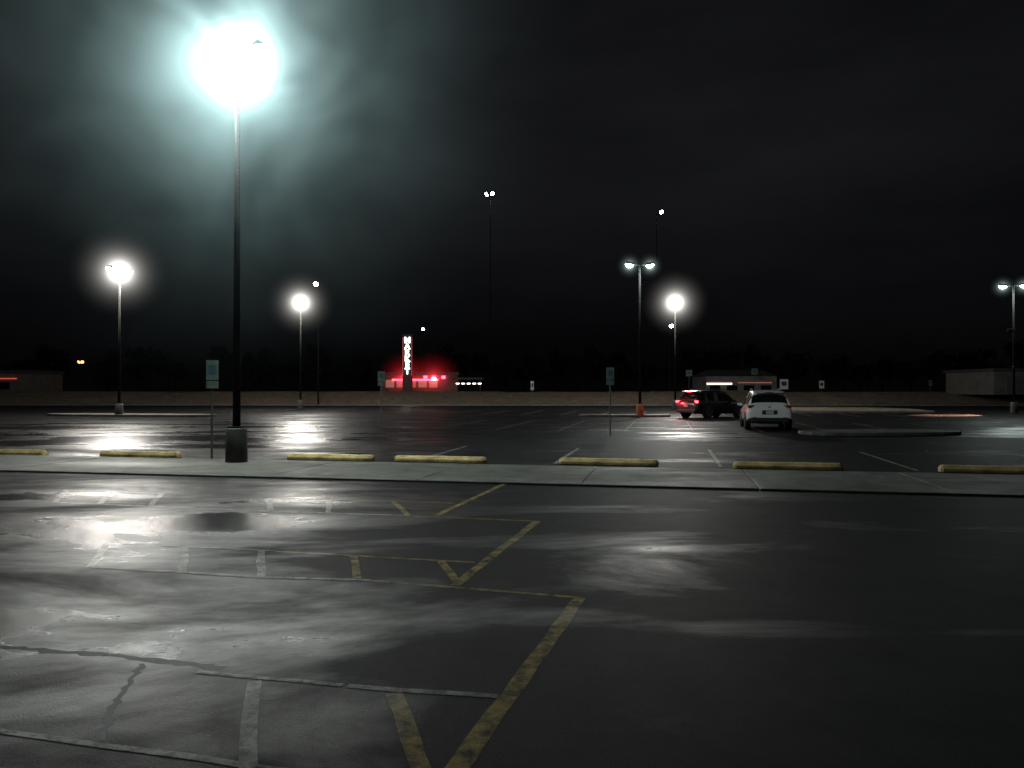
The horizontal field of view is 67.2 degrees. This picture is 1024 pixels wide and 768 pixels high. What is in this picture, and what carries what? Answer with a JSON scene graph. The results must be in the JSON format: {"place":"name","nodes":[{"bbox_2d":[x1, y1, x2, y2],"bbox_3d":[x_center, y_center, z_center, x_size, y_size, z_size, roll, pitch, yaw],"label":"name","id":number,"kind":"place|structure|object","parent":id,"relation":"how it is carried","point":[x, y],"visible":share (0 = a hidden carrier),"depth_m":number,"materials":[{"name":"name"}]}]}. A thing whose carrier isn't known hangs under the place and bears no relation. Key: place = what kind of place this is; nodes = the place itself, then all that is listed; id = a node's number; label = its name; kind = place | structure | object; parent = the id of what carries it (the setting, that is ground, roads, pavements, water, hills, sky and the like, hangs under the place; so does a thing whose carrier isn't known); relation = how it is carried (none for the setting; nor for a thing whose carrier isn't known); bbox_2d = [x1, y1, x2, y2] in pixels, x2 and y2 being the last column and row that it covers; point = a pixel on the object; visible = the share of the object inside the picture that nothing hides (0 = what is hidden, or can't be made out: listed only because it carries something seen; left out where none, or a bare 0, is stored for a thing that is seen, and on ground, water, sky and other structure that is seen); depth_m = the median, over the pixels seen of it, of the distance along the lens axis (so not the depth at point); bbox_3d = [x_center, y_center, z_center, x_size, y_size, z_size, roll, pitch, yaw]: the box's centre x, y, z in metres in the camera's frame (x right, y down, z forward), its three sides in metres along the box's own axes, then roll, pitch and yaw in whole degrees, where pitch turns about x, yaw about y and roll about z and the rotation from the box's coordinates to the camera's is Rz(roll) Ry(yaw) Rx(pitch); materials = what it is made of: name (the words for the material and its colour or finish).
{"place":"outdoors","nodes":[
{"label":"outdoors","id":0,"kind":"place"},
{"bbox_2d":[0,405,1023,767],"bbox_3d":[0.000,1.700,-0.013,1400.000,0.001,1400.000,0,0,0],"label":"asphalt ground","id":1,"kind":"structure","parent":0,"point":[748,629],"depth_m":6.28,"materials":[{"name":"grey asphalt"}]},
{"bbox_2d":[0,449,47,454],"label":"parking bumper","id":2,"kind":"object","parent":1,"relation":"on","point":[21,452],"visible":0.88,"depth_m":20.02,"materials":[{"name":"yellow paint"}]},
{"bbox_2d":[0,645,227,740],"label":"tar crack seal","id":3,"kind":"object","parent":1,"relation":"on","point":[108,723],"visible":1,"depth_m":4.77,"materials":[{"name":"grey asphalt"}]},
{"bbox_2d":[47,413,215,416],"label":"traffic island","id":4,"kind":"structure","parent":1,"relation":"on","point":[132,414],"depth_m":49.31,"materials":[{"name":"concrete"}]},
{"bbox_2d":[106,265,133,413],"bbox_3d":[-25.300,-4.060,49.633,6.000,12.300,6.000,0,0,0],"label":"street lamp","id":5,"kind":"object","parent":4,"relation":"on","point":[111,269],"visible":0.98,"depth_m":49.56,"materials":[{"name":"metal"}]},
{"bbox_2d":[100,450,181,457],"bbox_3d":[-9.400,1.768,19.487,2.240,0.163,0.200,0,0,11],"label":"parking bumper","id":6,"kind":"object","parent":1,"relation":"on","point":[151,454],"visible":0.92,"depth_m":19.39,"materials":[{"name":"yellow paint"}]},
{"bbox_2d":[206,360,218,458],"bbox_3d":[-7.304,0.637,18.750,0.300,2.420,0.059,0,-1,-40],"label":"parking sign","id":7,"kind":"object","parent":1,"relation":"on","point":[212,370],"visible":0.89,"depth_m":18.74,"materials":[{"name":"metal"}]},
{"bbox_2d":[297,298,304,409],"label":"street lamp","id":8,"kind":"object","parent":1,"relation":"on","point":[300,302],"visible":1,"depth_m":66.93,"materials":[{"name":"metal"}]},
{"bbox_2d":[286,453,374,460],"bbox_3d":[-4.400,1.761,18.637,2.240,0.163,0.200,0,0,12],"label":"parking bumper","id":9,"kind":"object","parent":1,"relation":"on","point":[331,457],"visible":1,"depth_m":18.54,"materials":[{"name":"yellow paint"}]},
{"bbox_2d":[378,371,384,429],"bbox_3d":[-5.602,0.709,33.001,0.300,2.500,0.059,0,0,-20],"label":"parking sign","id":10,"kind":"object","parent":1,"relation":"on","point":[381,377],"visible":1,"depth_m":33.00,"materials":[{"name":"metal"}]},
{"bbox_2d":[274,484,585,767],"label":"yellow parking lines","id":11,"kind":"object","parent":1,"relation":"on","point":[471,747],"visible":1,"depth_m":4.47,"materials":[{"name":"paint"}]},
{"bbox_2d":[395,454,486,462],"bbox_3d":[-1.690,1.757,18.137,2.240,0.163,0.200,0,0,13],"label":"parking bumper","id":12,"kind":"object","parent":1,"relation":"on","point":[444,459],"visible":1,"depth_m":18.04,"materials":[{"name":"yellow paint"}]},
{"bbox_2d":[0,409,1021,767],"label":"white parking lines","id":13,"kind":"object","parent":1,"relation":"on","point":[248,741],"visible":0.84,"depth_m":4.41,"materials":[{"name":"paint"}]},
{"bbox_2d":[0,340,1023,391],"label":"distant trees","id":14,"kind":"object","parent":1,"relation":"on","point":[597,363],"visible":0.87,"depth_m":159.11,"materials":[{"name":"black plant"}]},
{"bbox_2d":[0,391,1023,405],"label":"grass bank","id":15,"kind":"structure","parent":1,"relation":"on","point":[619,398],"depth_m":87.84,"materials":[{"name":"plant"}]},
{"bbox_2d":[0,374,62,391],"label":"walls","id":16,"kind":"structure","parent":15,"relation":"on","point":[36,382],"depth_m":109.42,"materials":[{"name":"paint"}]},
{"bbox_2d":[0,382,9,388],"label":"window","id":17,"kind":"structure","parent":16,"relation":"attached to","point":[4,385],"depth_m":107.42,"materials":[{"name":"black glass"}]},
{"bbox_2d":[0,370,64,374],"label":"parapet","id":18,"kind":"structure","parent":16,"relation":"on","point":[31,372],"depth_m":108.42,"materials":[{"name":"metal"}]},
{"bbox_2d":[77,360,83,390],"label":"street lamp","id":19,"kind":"object","parent":15,"relation":"on","point":[81,361],"visible":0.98,"depth_m":119.98,"materials":[{"name":"brown metal"}]},
{"bbox_2d":[314,281,318,403],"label":"street lamp","id":20,"kind":"object","parent":15,"relation":"on","point":[315,283],"visible":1,"depth_m":84.96,"materials":[{"name":"brown metal"}]},
{"bbox_2d":[402,334,412,390],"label":"pylon sign","id":21,"kind":"object","parent":15,"relation":"on","point":[407,371],"visible":0.99,"depth_m":117.72,"materials":[{"name":"metal"}]},
{"bbox_2d":[422,327,423,371],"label":"street lamp","id":22,"kind":"object","parent":15,"relation":"on","point":[423,348],"visible":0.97,"depth_m":129.99,"materials":[{"name":"brown metal"}]},
{"bbox_2d":[382,372,483,391],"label":"roadside store","id":23,"kind":"structure","parent":15,"relation":"on","point":[439,381],"depth_m":120.50,"materials":[{"name":"paint"}]},
{"bbox_2d":[386,380,393,386],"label":"window","id":24,"kind":"structure","parent":23,"relation":"in","point":[389,383],"depth_m":120.45,"materials":[{"name":"red glass"}]},
{"bbox_2d":[397,381,401,386],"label":"window","id":25,"kind":"structure","parent":23,"relation":"in","point":[399,383],"depth_m":120.43,"materials":[{"name":"red glass"}]},
{"bbox_2d":[418,381,426,386],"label":"window","id":26,"kind":"structure","parent":23,"relation":"in","point":[420,383],"depth_m":120.43,"materials":[{"name":"red glass"}]},
{"bbox_2d":[429,381,437,386],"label":"window","id":27,"kind":"structure","parent":23,"relation":"in","point":[431,383],"depth_m":120.43,"materials":[{"name":"red glass"}]},
{"bbox_2d":[485,192,493,390],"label":"street lamp","id":28,"kind":"object","parent":15,"relation":"on","point":[490,195],"visible":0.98,"depth_m":110.03,"materials":[{"name":"brown metal"}]},
{"bbox_2d":[656,210,662,390],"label":"street lamp","id":29,"kind":"object","parent":15,"relation":"on","point":[661,212],"visible":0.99,"depth_m":110.05,"materials":[{"name":"brown metal"}]},
{"bbox_2d":[669,324,672,390],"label":"street lamp","id":30,"kind":"object","parent":15,"relation":"on","point":[671,326],"visible":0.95,"depth_m":100.97,"materials":[{"name":"brown metal"}]},
{"bbox_2d":[686,370,691,375],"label":"traffic sign","id":31,"kind":"object","parent":15,"relation":"on","point":[688,372],"visible":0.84,"depth_m":100.00,"materials":[{"name":"metal"}]},
{"bbox_2d":[692,376,776,391],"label":"walls","id":32,"kind":"structure","parent":15,"relation":"on","point":[700,382],"depth_m":104.01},
{"bbox_2d":[710,385,719,388],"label":"window","id":33,"kind":"structure","parent":32,"relation":"attached to","point":[714,386],"depth_m":103.92,"materials":[{"name":"black glass"}]},
{"bbox_2d":[707,383,731,384],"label":"lit transom","id":34,"kind":"object","parent":32,"relation":"attached to","point":[719,383],"visible":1,"depth_m":103.90,"materials":[{"name":"white glass"}]},
{"bbox_2d":[727,385,736,389],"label":"window","id":35,"kind":"structure","parent":32,"relation":"attached to","point":[731,387],"depth_m":103.92,"materials":[{"name":"black glass"}]},
{"bbox_2d":[691,370,777,376],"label":"hip roof","id":36,"kind":"structure","parent":32,"relation":"on","point":[729,373],"depth_m":105.57,"materials":[{"name":"metal"}]},
{"bbox_2d":[744,385,753,389],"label":"window","id":37,"kind":"structure","parent":32,"relation":"attached to","point":[747,387],"depth_m":103.92,"materials":[{"name":"black glass"}]},
{"bbox_2d":[738,382,771,382],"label":"amber transom","id":38,"kind":"object","parent":32,"relation":"attached to","point":[755,382],"visible":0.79,"depth_m":103.91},
{"bbox_2d":[761,385,770,389],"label":"window","id":39,"kind":"structure","parent":32,"relation":"attached to","point":[765,387],"depth_m":103.92,"materials":[{"name":"black glass"}]},
{"bbox_2d":[751,368,757,389],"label":"traffic sign","id":40,"kind":"object","parent":15,"relation":"on","point":[754,371],"visible":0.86,"depth_m":100.00,"materials":[{"name":"metal"}]},
{"bbox_2d":[780,379,787,388],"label":"traffic sign","id":41,"kind":"object","parent":15,"relation":"on","point":[783,383],"visible":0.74,"depth_m":91.99,"materials":[{"name":"metal"}]},
{"bbox_2d":[819,381,823,391],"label":"traffic sign","id":42,"kind":"object","parent":15,"relation":"on","point":[821,384],"visible":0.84,"depth_m":91.99,"materials":[{"name":"metal"}]},
{"bbox_2d":[946,371,1023,394],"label":"building","id":43,"kind":"structure","parent":15,"relation":"on","point":[982,383],"depth_m":84.00,"materials":[{"name":"paint"}]},
{"bbox_2d":[943,368,1023,372],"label":"roof edge","id":44,"kind":"object","parent":43,"relation":"on","point":[982,370],"visible":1,"depth_m":83.23,"materials":[{"name":"metal"}]},
{"bbox_2d":[1006,376,1023,393],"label":"door","id":45,"kind":"structure","parent":43,"relation":"attached to","point":[1019,384],"depth_m":81.41,"materials":[{"name":"metal"}]},
{"bbox_2d":[559,457,658,465],"bbox_3d":[2.180,1.752,17.437,2.240,0.163,0.200,0,0,13],"label":"parking bumper","id":46,"kind":"object","parent":1,"relation":"on","point":[612,461],"visible":1,"depth_m":17.35,"materials":[{"name":"yellow paint"}]},
{"bbox_2d":[606,367,613,434],"bbox_3d":[3.699,0.653,29.001,0.300,2.550,0.059,0,0,-10],"label":"parking sign","id":47,"kind":"object","parent":1,"relation":"on","point":[609,376],"visible":1,"depth_m":29.00,"materials":[{"name":"metal"}]},
{"bbox_2d":[579,414,669,416],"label":"traffic island","id":48,"kind":"structure","parent":1,"relation":"on","point":[623,415],"depth_m":48.67,"materials":[{"name":"concrete"}]},
{"bbox_2d":[624,261,655,416],"bbox_3d":[8.060,-3.132,48.526,3.106,10.427,1.800,0,0,-5],"label":"street lamp","id":49,"kind":"object","parent":48,"relation":"on","point":[639,409],"visible":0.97,"depth_m":48.44,"materials":[{"name":"brown metal"}]},
{"bbox_2d":[669,298,680,409],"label":"street lamp","id":50,"kind":"object","parent":1,"relation":"on","point":[675,303],"visible":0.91,"depth_m":66.96,"materials":[{"name":"metal"}]},
{"bbox_2d":[676,389,743,418],"bbox_3d":[12.336,1.211,47.583,4.587,1.785,2.240,0,-1,-34],"label":"parked suv","id":51,"kind":"object","parent":1,"relation":"on","point":[707,403],"visible":0.94,"depth_m":46.53,"materials":[{"name":"paint"}]},
{"bbox_2d":[738,389,791,429],"bbox_3d":[11.346,1.109,34.576,2.240,1.785,4.587,0,0,13],"label":"parked suv","id":52,"kind":"object","parent":1,"relation":"on","point":[766,407],"visible":1,"depth_m":32.56,"materials":[{"name":"white paint"}]},
{"bbox_2d":[733,461,842,469],"bbox_3d":[5.910,1.744,16.537,2.240,0.163,0.200,0,0,10],"label":"parking bumper","id":53,"kind":"object","parent":1,"relation":"on","point":[789,465],"visible":1,"depth_m":16.46,"materials":[{"name":"yellow paint"}]},
{"bbox_2d":[791,407,934,413],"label":"traffic island","id":54,"kind":"structure","parent":1,"relation":"on","point":[840,410],"depth_m":56.78,"materials":[{"name":"concrete"}]},
{"bbox_2d":[798,429,961,435],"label":"traffic island","id":55,"kind":"structure","parent":1,"relation":"on","point":[876,432],"depth_m":28.68,"materials":[{"name":"concrete"}]},
{"bbox_2d":[938,464,1023,473],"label":"parking bumper","id":56,"kind":"object","parent":1,"relation":"on","point":[958,468],"visible":1,"depth_m":15.73,"materials":[{"name":"yellow paint"}]},
{"bbox_2d":[998,283,1023,413],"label":"street lamp","id":57,"kind":"object","parent":1,"relation":"on","point":[1013,406],"visible":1,"depth_m":55.98,"materials":[{"name":"metal"}]},
{"bbox_2d":[0,454,1023,496],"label":"sidewalk","id":58,"kind":"structure","parent":0,"point":[1009,485],"depth_m":15.22,"materials":[{"name":"concrete"}]},
{"bbox_2d":[199,40,274,462],"bbox_3d":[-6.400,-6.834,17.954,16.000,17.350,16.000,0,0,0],"label":"street lamp","id":59,"kind":"object","parent":58,"relation":"on","point":[257,55],"visible":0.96,"depth_m":17.85,"materials":[{"name":"metal"}]},
{"bbox_2d":[0,0,1023,391],"label":"sky","id":60,"kind":"structure","parent":0,"point":[828,178],"materials":[{"name":"black"}]}
]}

